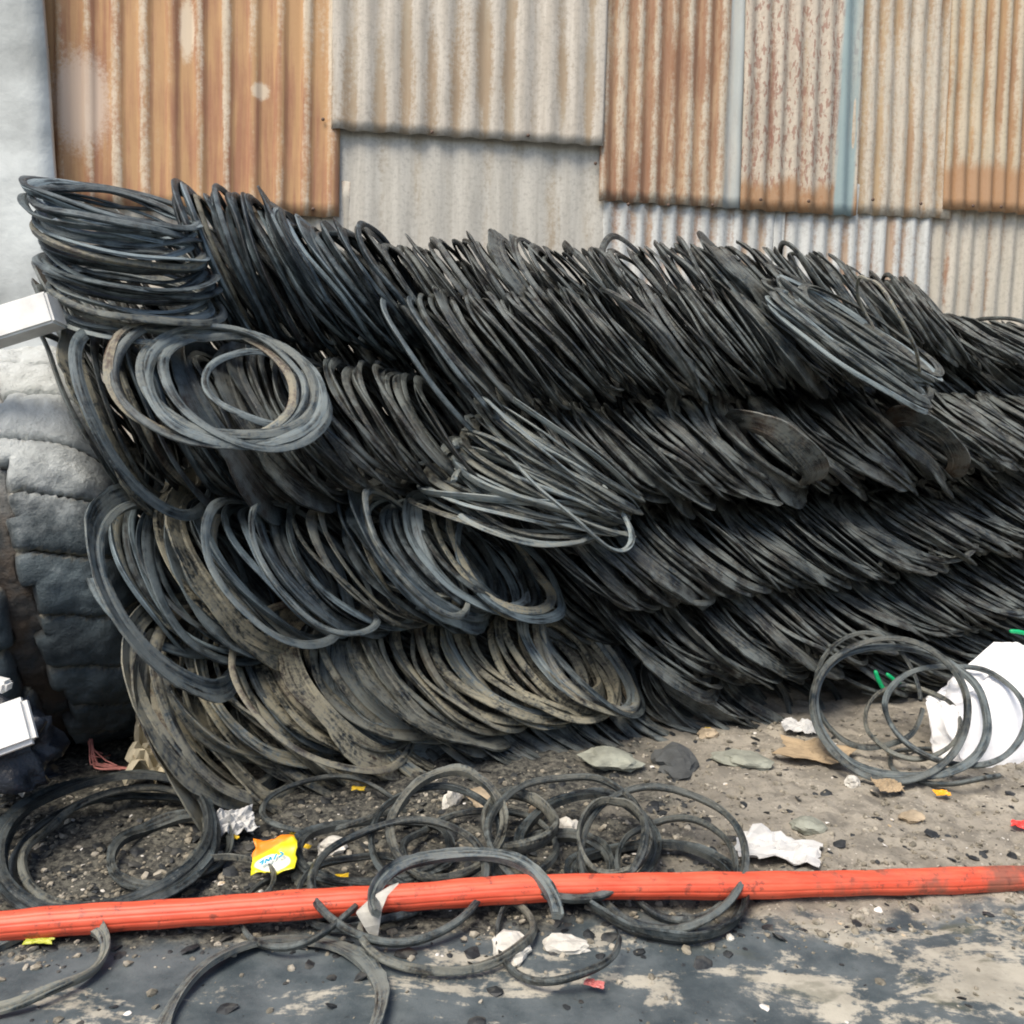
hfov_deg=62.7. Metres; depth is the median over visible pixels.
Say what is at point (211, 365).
rubber ring
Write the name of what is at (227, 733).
rubber ring
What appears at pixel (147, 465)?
rubber ring
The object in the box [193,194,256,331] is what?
rubber ring
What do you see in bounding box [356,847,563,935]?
rubber ring
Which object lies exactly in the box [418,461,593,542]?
rubber ring
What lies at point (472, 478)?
rubber ring
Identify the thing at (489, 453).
rubber ring
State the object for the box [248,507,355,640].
rubber ring
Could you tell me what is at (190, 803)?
rubber ring
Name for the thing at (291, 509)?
rubber ring
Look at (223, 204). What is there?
rubber ring
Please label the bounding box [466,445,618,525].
rubber ring
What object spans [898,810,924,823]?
stone
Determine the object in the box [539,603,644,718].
rubber ring
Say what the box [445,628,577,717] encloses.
rubber ring
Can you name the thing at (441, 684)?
rubber ring
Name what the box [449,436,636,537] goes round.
rubber ring
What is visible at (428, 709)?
rubber ring
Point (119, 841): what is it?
rubber ring
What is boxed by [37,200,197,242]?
rubber ring
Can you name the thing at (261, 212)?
rubber ring
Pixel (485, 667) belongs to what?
rubber ring
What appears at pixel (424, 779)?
rubber ring
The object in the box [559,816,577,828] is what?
stone
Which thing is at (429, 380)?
rubber ring
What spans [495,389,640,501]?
rubber ring
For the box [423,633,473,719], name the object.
rubber ring
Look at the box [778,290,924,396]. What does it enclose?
rubber ring
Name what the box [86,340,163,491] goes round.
rubber ring
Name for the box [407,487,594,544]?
rubber ring
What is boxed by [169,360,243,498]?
rubber ring
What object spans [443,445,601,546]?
rubber ring
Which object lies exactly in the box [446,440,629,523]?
rubber ring
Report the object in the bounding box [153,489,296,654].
rubber ring
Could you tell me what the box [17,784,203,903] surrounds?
rubber ring
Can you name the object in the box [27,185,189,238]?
rubber ring
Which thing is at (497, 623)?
rubber ring
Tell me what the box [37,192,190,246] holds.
rubber ring
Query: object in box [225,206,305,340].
rubber ring
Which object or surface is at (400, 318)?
rubber ring
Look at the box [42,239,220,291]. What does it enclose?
rubber ring
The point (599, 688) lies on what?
rubber ring
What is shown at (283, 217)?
rubber ring
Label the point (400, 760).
rubber ring
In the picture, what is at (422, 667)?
rubber ring
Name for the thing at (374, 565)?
rubber ring
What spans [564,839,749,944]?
rubber ring
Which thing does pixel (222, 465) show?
rubber ring
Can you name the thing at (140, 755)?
crumpled paper
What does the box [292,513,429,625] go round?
rubber ring
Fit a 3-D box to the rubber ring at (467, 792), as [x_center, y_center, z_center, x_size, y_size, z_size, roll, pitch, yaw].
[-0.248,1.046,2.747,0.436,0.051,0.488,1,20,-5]
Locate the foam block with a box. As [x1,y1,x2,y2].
[0,291,66,348]
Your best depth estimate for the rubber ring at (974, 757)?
3.65 m
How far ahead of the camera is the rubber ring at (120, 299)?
3.06 m
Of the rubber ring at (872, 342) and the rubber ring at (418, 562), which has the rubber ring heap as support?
the rubber ring at (418, 562)
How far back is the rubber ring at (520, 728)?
3.57 m
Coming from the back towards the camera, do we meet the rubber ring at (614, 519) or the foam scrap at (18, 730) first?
the rubber ring at (614, 519)
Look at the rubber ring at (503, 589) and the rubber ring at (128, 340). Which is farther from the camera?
the rubber ring at (503, 589)
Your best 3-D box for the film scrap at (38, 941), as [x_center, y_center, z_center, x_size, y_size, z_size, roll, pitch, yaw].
[-1.244,1.127,2.208,0.076,0.009,0.022,1,16,-5]
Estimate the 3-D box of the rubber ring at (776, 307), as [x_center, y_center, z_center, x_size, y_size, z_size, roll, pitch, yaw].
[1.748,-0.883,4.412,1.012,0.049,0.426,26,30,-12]
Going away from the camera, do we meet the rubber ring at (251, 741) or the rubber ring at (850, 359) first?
the rubber ring at (251, 741)
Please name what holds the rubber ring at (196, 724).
on the rubber ring at (248, 781)
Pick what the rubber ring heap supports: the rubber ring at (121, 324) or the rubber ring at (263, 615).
the rubber ring at (263, 615)
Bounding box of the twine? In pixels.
[87,739,126,769]
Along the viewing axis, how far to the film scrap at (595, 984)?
2.09 m
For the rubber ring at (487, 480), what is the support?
on the rubber ring at (509, 528)
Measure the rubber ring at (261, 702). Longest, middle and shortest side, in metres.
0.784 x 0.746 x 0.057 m
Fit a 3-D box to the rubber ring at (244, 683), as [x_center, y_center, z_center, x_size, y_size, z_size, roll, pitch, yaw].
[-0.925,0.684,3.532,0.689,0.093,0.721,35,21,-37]
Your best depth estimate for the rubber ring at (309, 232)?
3.70 m
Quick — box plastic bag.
[0,694,70,794]
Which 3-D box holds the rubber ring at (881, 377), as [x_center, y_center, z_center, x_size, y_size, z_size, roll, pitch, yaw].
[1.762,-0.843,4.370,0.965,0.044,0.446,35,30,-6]
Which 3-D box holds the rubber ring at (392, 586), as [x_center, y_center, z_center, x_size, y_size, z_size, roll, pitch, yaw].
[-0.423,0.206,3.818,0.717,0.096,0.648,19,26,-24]
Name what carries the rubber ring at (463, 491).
on the rubber ring heap
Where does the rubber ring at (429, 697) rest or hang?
on the rubber ring heap
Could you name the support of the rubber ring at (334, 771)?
on the rubber ring heap
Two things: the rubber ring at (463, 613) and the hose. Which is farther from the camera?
the rubber ring at (463, 613)
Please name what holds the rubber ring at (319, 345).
on the rubber ring heap
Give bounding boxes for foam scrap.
[0,676,12,693]
[0,697,37,755]
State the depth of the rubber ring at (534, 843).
2.78 m
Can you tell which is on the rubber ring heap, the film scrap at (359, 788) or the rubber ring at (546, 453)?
the rubber ring at (546, 453)
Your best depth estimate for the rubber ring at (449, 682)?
3.60 m
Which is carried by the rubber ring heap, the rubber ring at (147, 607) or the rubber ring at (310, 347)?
the rubber ring at (310, 347)
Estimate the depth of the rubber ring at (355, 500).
3.48 m
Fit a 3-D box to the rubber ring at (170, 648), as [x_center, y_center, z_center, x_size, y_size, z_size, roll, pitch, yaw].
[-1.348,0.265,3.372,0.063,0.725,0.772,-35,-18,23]
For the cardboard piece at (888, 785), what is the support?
on the ground
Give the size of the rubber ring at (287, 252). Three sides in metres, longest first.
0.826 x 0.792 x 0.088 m
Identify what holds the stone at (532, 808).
on the ground
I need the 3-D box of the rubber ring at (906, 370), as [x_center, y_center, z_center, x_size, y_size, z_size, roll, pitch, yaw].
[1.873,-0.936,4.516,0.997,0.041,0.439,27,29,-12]
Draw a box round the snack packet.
[251,834,296,875]
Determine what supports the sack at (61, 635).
on the ground
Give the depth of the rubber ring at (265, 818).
3.08 m
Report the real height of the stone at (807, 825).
0.054 m
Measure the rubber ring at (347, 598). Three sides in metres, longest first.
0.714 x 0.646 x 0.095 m
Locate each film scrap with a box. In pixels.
[22,937,54,944]
[335,873,348,876]
[351,786,365,790]
[584,978,604,988]
[932,789,950,795]
[1011,819,1023,828]
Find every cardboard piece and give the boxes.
[772,734,855,763]
[871,777,903,792]
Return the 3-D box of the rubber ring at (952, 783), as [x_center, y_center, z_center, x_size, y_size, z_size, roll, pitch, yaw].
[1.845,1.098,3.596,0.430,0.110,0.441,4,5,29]
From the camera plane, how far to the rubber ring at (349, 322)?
3.64 m
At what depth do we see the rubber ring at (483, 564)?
3.71 m
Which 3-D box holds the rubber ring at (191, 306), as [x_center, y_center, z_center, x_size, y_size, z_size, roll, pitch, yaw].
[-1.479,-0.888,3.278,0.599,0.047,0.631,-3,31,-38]
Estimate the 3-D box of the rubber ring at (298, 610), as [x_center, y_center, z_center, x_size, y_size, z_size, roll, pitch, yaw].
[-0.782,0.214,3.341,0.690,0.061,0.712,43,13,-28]
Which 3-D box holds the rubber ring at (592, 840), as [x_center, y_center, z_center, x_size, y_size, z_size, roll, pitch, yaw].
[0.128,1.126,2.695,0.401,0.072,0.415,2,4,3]
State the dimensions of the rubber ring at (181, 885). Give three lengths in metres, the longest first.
0.876 x 0.641 x 0.054 m
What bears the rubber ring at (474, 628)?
on the rubber ring heap
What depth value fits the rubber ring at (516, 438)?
3.60 m
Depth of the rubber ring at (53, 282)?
3.10 m
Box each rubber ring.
[0,772,216,908]
[0,921,110,1014]
[5,770,220,909]
[8,792,181,886]
[17,193,191,237]
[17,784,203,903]
[18,175,201,231]
[21,178,202,227]
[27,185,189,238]
[29,214,206,270]
[32,206,209,262]
[32,249,214,299]
[36,204,201,248]
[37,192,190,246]
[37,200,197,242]
[38,228,207,274]
[40,231,188,274]
[41,245,207,293]
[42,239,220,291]
[42,251,222,301]
[45,213,194,259]
[45,267,208,315]
[45,273,227,326]
[46,219,206,270]
[46,287,200,331]
[48,245,200,283]
[49,258,209,313]
[55,268,214,318]
[55,279,218,334]
[56,317,182,517]
[57,274,203,305]
[58,279,212,329]
[65,294,203,343]
[68,326,214,520]
[84,344,150,484]
[84,483,248,702]
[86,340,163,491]
[86,510,249,658]
[103,322,296,439]
[106,809,233,890]
[108,511,213,651]
[110,323,299,448]
[112,509,212,651]
[119,345,201,489]
[121,592,281,809]
[122,510,228,656]
[125,336,227,513]
[128,480,278,655]
[131,618,247,831]
[135,331,318,438]
[136,512,257,636]
[139,345,235,495]
[141,515,292,666]
[142,330,327,449]
[148,604,298,804]
[150,656,233,784]
[153,323,308,424]
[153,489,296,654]
[154,507,277,646]
[155,935,389,1023]
[157,338,332,452]
[161,616,279,763]
[162,853,275,928]
[163,498,308,658]
[164,467,310,671]
[169,359,260,480]
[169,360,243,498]
[170,347,286,524]
[170,614,267,758]
[171,178,241,327]
[171,658,241,784]
[171,706,220,778]
[172,190,243,325]
[179,624,200,722]
[180,181,250,329]
[182,667,282,813]
[183,642,314,750]
[185,617,294,769]
[189,500,318,633]
[189,507,324,639]
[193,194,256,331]
[193,620,345,768]
[194,662,219,712]
[197,741,232,783]
[201,348,308,426]
[201,497,339,648]
[201,516,328,622]
[203,193,272,337]
[210,191,285,341]
[210,514,338,644]
[212,183,293,348]
[213,642,264,729]
[221,503,332,628]
[225,192,302,342]
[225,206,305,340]
[228,600,414,774]
[228,698,346,786]
[230,692,290,782]
[231,192,311,350]
[236,609,318,751]
[236,683,251,726]
[237,695,330,786]
[238,506,354,638]
[239,610,342,757]
[240,192,318,352]
[240,684,332,795]
[240,866,357,951]
[243,625,342,755]
[244,193,325,350]
[245,193,340,354]
[247,507,363,636]
[248,500,380,636]
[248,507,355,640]
[248,682,304,785]
[252,703,306,789]
[254,630,331,748]
[255,507,389,638]
[256,694,284,747]
[257,185,354,344]
[257,208,336,344]
[259,774,409,832]
[260,633,340,752]
[265,212,347,342]
[268,635,316,724]
[269,201,396,360]
[269,513,392,631]
[271,507,379,628]
[272,207,365,344]
[276,608,416,779]
[278,207,373,349]
[279,524,400,621]
[286,218,385,354]
[286,504,415,630]
[286,506,422,630]
[291,224,387,335]
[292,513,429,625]
[294,818,454,886]
[295,214,402,352]
[296,852,422,932]
[300,220,413,352]
[302,627,423,740]
[302,705,408,752]
[306,504,435,628]
[307,751,349,783]
[307,816,489,947]
[310,618,432,740]
[315,231,407,337]
[318,507,438,619]
[318,641,425,722]
[319,602,453,758]
[320,220,410,358]
[330,756,380,781]
[332,641,459,744]
[333,217,422,345]
[337,229,428,346]
[337,502,445,615]
[341,227,423,349]
[342,506,451,625]
[344,516,485,599]
[345,498,488,635]
[346,599,514,751]
[347,489,466,633]
[351,630,489,738]
[355,220,440,355]
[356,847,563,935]
[357,494,459,624]
[357,904,537,975]
[359,592,501,757]
[362,488,469,619]
[367,632,457,711]
[368,782,499,883]
[374,739,425,776]
[375,599,503,735]
[379,504,491,621]
[380,298,489,439]
[385,763,507,881]
[386,498,493,616]
[387,631,508,701]
[391,631,496,735]
[392,500,499,613]
[393,617,512,734]
[395,500,507,613]
[399,749,434,770]
[399,807,559,881]
[402,490,520,614]
[407,295,511,426]
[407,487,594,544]
[410,500,530,610]
[410,629,527,732]
[414,628,532,727]
[417,485,594,520]
[417,641,548,710]
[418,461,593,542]
[421,500,527,597]
[423,463,590,526]
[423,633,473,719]
[425,485,592,526]
[426,605,557,723]
[428,473,583,533]
[429,502,520,620]
[431,623,549,724]
[432,510,537,606]
[435,466,605,526]
[437,465,609,538]
[438,467,599,531]
[440,626,569,730]
[441,443,620,536]
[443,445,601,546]
[444,517,542,605]
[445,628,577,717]
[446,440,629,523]
[446,501,556,614]
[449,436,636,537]
[451,438,600,504]
[451,460,589,547]
[452,438,584,534]
[452,453,587,517]
[452,455,607,525]
[452,633,588,725]
[455,511,565,623]
[456,439,606,520]
[460,425,547,498]
[460,440,616,512]
[461,414,559,475]
[461,619,594,714]
[463,620,574,709]
[464,415,630,524]
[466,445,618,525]
[467,432,612,517]
[469,614,596,715]
[470,419,621,517]
[474,398,624,524]
[475,414,635,508]
[480,405,643,514]
[481,396,633,499]
[481,786,559,854]
[484,417,631,516]
[484,773,648,903]
[486,411,631,502]
[488,620,616,723]
[489,405,578,479]
[490,441,634,552]
[490,828,614,875]
[493,615,621,705]
[494,400,639,508]
[495,383,628,514]
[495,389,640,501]
[495,905,621,985]
[496,395,644,502]
[502,617,620,714]
[514,787,661,871]
[516,607,640,717]
[518,620,607,706]
[532,609,635,716]
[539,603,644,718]
[539,610,639,710]
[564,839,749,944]
[576,796,652,873]
[577,783,749,931]
[614,814,738,923]
[725,409,828,486]
[761,278,901,369]
[765,295,913,389]
[766,262,933,375]
[767,300,927,414]
[769,291,931,408]
[771,291,849,354]
[774,288,914,389]
[776,277,923,382]
[777,274,942,381]
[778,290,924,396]
[779,276,925,393]
[779,285,924,386]
[785,294,926,392]
[786,304,919,400]
[787,287,933,399]
[787,295,930,404]
[794,297,933,385]
[796,301,935,381]
[798,284,943,376]
[802,299,898,358]
[809,635,971,784]
[813,630,924,750]
[816,643,991,780]
[855,275,920,371]
[863,683,962,761]
[882,664,1023,768]
[883,405,970,477]
[888,746,1001,786]
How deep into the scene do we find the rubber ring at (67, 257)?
3.02 m
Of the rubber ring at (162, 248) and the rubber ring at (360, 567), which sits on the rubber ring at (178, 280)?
the rubber ring at (162, 248)
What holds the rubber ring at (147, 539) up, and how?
on the rubber ring heap
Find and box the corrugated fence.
[45,0,1023,633]
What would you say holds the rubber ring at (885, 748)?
on the rubber ring at (1007, 753)
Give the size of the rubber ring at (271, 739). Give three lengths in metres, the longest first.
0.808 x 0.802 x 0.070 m
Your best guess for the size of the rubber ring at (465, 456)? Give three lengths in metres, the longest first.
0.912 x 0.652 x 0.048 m
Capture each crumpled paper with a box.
[122,714,196,785]
[216,804,258,835]
[735,823,822,867]
[781,717,815,733]
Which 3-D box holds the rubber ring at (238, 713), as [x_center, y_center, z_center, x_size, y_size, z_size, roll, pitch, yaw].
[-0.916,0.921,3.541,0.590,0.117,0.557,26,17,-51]
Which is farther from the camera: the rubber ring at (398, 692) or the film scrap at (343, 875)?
the rubber ring at (398, 692)
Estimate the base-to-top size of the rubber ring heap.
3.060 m
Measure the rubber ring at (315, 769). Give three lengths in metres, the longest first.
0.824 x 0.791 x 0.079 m
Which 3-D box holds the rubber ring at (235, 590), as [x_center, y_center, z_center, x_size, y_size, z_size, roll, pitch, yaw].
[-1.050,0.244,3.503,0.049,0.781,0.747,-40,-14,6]
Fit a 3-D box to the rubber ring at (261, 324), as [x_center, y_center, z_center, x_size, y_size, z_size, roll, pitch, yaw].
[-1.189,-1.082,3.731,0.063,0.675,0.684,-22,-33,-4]
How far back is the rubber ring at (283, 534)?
3.41 m
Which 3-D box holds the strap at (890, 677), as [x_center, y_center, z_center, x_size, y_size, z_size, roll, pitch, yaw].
[1.880,0.828,4.122,0.097,0.078,0.024,2,4,0]
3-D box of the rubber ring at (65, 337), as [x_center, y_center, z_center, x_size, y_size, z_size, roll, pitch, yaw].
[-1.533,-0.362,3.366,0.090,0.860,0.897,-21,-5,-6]
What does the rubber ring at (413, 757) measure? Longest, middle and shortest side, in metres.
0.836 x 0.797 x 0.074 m
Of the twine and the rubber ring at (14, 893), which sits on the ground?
the twine
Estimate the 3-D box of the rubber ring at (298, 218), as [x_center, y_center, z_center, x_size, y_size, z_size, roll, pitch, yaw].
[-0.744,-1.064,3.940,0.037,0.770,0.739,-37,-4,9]
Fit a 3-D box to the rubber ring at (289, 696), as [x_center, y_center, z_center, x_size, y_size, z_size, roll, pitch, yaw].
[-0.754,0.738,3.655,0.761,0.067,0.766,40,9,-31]
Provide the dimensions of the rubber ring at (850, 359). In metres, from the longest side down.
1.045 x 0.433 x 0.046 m
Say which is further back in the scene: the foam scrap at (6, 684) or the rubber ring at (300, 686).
the rubber ring at (300, 686)
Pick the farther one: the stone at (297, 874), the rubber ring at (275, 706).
the rubber ring at (275, 706)
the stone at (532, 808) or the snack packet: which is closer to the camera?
the snack packet
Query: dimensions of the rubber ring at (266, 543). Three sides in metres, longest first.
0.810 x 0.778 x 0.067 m
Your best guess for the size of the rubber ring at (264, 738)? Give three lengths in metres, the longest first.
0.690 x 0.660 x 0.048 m
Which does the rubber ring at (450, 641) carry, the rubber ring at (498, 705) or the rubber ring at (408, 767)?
the rubber ring at (498, 705)
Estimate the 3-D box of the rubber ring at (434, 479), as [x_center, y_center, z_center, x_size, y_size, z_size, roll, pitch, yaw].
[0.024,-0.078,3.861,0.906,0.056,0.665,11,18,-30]
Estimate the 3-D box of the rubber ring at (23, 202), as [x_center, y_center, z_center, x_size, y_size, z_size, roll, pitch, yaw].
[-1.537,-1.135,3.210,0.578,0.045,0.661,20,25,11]
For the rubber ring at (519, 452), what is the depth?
3.58 m
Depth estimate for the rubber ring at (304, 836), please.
2.66 m
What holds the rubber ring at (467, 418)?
on the rubber ring at (465, 438)
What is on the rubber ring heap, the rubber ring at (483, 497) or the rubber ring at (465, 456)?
the rubber ring at (483, 497)
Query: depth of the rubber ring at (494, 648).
3.80 m
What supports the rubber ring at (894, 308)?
on the rubber ring at (772, 268)
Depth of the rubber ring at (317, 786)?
3.22 m
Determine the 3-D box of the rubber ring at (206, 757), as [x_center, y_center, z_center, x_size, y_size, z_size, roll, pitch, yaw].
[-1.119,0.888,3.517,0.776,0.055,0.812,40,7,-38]
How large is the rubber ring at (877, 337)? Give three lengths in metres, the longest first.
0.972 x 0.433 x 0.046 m
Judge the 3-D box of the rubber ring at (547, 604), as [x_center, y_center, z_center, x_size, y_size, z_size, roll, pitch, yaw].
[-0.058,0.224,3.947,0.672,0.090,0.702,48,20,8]
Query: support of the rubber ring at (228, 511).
on the rubber ring heap
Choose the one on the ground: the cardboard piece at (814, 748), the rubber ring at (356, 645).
the cardboard piece at (814, 748)
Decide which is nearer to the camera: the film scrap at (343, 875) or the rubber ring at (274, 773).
the film scrap at (343, 875)
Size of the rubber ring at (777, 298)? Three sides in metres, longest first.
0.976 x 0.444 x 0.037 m
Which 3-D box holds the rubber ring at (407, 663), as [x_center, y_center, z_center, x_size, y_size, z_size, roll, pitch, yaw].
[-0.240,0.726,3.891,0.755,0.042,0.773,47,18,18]
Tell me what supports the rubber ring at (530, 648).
on the rubber ring heap
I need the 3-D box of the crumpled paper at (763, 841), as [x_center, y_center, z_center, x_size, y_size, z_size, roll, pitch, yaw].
[0.889,1.109,2.798,0.293,0.056,0.185,3,7,15]
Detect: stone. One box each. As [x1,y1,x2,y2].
[291,862,312,885]
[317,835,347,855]
[442,791,462,808]
[466,787,508,807]
[491,929,531,966]
[528,805,544,824]
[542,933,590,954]
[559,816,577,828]
[577,746,644,771]
[650,741,698,780]
[697,727,719,738]
[711,748,773,770]
[726,933,734,940]
[789,816,827,835]
[844,775,860,787]
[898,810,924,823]
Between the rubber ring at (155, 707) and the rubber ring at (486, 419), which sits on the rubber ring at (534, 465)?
the rubber ring at (486, 419)
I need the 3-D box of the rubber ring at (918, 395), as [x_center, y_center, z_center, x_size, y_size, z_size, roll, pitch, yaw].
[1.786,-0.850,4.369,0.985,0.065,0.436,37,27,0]
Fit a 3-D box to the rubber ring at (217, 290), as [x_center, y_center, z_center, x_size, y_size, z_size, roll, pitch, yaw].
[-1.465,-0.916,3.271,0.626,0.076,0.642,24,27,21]
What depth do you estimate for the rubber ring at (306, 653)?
3.43 m
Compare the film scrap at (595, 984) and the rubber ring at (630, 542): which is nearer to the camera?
the film scrap at (595, 984)
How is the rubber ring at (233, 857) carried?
on the ground
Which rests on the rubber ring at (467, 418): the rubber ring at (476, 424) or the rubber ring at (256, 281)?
the rubber ring at (476, 424)
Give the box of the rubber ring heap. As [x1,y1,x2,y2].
[31,200,1023,768]
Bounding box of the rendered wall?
[0,0,58,349]
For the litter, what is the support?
on the ground
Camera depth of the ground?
2.38 m
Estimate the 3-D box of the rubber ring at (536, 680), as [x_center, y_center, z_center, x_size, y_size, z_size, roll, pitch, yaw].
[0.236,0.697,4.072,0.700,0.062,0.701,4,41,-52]
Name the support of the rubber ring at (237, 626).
on the rubber ring heap
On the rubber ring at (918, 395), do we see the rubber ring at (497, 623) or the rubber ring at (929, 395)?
the rubber ring at (929, 395)
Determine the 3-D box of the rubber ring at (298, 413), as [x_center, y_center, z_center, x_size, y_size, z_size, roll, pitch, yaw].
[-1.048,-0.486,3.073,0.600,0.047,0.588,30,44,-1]
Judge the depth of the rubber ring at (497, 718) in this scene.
3.62 m
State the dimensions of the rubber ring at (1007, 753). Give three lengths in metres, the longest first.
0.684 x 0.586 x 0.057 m
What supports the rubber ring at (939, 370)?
on the rubber ring at (854, 315)
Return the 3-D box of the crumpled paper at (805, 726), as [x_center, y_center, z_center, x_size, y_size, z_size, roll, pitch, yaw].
[1.404,1.039,4.094,0.178,0.039,0.108,3,17,20]
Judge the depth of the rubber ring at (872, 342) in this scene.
4.38 m
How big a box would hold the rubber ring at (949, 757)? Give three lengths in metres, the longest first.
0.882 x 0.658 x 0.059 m
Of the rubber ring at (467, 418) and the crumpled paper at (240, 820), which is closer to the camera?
the crumpled paper at (240, 820)
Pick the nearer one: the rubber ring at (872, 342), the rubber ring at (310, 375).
the rubber ring at (310, 375)
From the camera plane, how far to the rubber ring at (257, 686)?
3.26 m
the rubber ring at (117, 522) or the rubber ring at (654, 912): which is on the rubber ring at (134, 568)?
the rubber ring at (117, 522)
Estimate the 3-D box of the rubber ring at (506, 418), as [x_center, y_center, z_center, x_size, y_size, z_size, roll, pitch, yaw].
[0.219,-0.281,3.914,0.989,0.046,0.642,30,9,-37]
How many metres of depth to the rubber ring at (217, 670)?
3.21 m
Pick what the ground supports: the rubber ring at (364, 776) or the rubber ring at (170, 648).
the rubber ring at (364, 776)
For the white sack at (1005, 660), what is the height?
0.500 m
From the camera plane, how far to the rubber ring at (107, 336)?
3.01 m
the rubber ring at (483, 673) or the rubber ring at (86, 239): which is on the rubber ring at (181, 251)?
the rubber ring at (86, 239)
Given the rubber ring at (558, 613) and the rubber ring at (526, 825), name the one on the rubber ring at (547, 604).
the rubber ring at (558, 613)
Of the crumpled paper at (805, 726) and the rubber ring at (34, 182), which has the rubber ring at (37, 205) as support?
the rubber ring at (34, 182)
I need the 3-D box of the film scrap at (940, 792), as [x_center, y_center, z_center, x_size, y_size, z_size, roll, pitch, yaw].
[1.708,1.115,3.339,0.064,0.013,0.037,2,17,0]
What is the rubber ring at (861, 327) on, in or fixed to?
on the rubber ring at (877, 337)
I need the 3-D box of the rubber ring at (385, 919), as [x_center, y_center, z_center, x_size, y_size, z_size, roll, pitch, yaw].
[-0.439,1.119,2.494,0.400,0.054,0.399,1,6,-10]
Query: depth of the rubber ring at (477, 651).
3.77 m
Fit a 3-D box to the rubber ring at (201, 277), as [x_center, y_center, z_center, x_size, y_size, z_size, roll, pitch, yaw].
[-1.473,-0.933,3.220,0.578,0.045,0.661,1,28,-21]
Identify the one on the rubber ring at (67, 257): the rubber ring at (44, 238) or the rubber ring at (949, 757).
the rubber ring at (44, 238)
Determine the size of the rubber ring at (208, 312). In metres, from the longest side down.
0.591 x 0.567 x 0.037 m
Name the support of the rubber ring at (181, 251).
on the rubber ring at (38, 225)
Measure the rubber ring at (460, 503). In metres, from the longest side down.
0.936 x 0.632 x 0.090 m
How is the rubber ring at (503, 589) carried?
on the rubber ring heap
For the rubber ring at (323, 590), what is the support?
on the rubber ring heap
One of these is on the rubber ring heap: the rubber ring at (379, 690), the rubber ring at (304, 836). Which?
the rubber ring at (379, 690)
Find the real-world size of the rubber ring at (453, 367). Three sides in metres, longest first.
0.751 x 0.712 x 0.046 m
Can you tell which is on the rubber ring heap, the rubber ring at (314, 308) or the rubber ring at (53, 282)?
the rubber ring at (314, 308)
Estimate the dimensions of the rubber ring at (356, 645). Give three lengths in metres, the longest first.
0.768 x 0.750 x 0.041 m
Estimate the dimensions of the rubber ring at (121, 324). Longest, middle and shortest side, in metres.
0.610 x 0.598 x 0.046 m
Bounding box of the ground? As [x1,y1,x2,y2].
[0,633,1023,1023]
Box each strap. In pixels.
[874,670,883,688]
[886,673,903,688]
[1009,629,1023,634]
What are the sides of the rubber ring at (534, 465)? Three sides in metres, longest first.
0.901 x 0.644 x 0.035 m
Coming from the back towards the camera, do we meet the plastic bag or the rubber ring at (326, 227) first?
the rubber ring at (326, 227)
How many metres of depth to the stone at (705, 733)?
4.03 m
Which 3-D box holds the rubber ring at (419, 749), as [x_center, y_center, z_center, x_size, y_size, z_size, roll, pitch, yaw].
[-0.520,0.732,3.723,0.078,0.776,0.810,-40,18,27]
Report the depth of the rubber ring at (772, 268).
4.63 m
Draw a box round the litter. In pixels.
[34,732,1008,1023]
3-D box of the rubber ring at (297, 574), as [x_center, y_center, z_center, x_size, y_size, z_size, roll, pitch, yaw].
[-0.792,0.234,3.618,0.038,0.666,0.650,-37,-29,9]
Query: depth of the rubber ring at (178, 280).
3.03 m
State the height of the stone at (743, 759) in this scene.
0.070 m
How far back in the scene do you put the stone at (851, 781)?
3.44 m
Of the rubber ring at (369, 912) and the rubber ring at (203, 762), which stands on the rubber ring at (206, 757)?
the rubber ring at (203, 762)
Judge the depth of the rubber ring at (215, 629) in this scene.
3.12 m
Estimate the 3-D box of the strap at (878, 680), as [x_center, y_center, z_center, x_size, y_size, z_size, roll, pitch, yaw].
[1.809,0.837,4.123,0.072,0.123,0.024,2,4,0]
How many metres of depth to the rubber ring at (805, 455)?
4.20 m
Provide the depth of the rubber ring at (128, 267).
3.21 m
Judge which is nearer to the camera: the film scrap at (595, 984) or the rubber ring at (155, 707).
the film scrap at (595, 984)
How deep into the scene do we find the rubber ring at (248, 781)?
3.13 m
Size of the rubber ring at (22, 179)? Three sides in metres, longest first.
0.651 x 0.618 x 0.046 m
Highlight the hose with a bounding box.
[0,865,1023,940]
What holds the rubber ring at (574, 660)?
on the rubber ring heap
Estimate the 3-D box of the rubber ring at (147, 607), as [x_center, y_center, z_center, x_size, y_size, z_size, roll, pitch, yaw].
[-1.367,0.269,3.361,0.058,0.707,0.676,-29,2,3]
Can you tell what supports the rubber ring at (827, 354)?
on the rubber ring at (850, 359)
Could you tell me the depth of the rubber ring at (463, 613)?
3.27 m
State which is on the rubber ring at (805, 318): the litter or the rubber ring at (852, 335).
the rubber ring at (852, 335)
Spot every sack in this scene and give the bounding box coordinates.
[0,345,154,745]
[925,642,1023,767]
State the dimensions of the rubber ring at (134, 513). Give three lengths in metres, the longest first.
0.842 x 0.787 x 0.110 m
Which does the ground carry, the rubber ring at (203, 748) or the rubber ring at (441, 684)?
the rubber ring at (203, 748)
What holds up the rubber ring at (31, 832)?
on the ground
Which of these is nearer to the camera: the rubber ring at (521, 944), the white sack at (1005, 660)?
the rubber ring at (521, 944)
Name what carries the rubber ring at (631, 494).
on the rubber ring heap
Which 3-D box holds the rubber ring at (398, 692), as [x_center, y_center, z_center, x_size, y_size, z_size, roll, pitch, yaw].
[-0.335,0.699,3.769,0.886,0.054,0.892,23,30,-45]
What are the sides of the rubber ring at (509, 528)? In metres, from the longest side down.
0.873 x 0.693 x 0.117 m
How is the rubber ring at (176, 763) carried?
on the ground

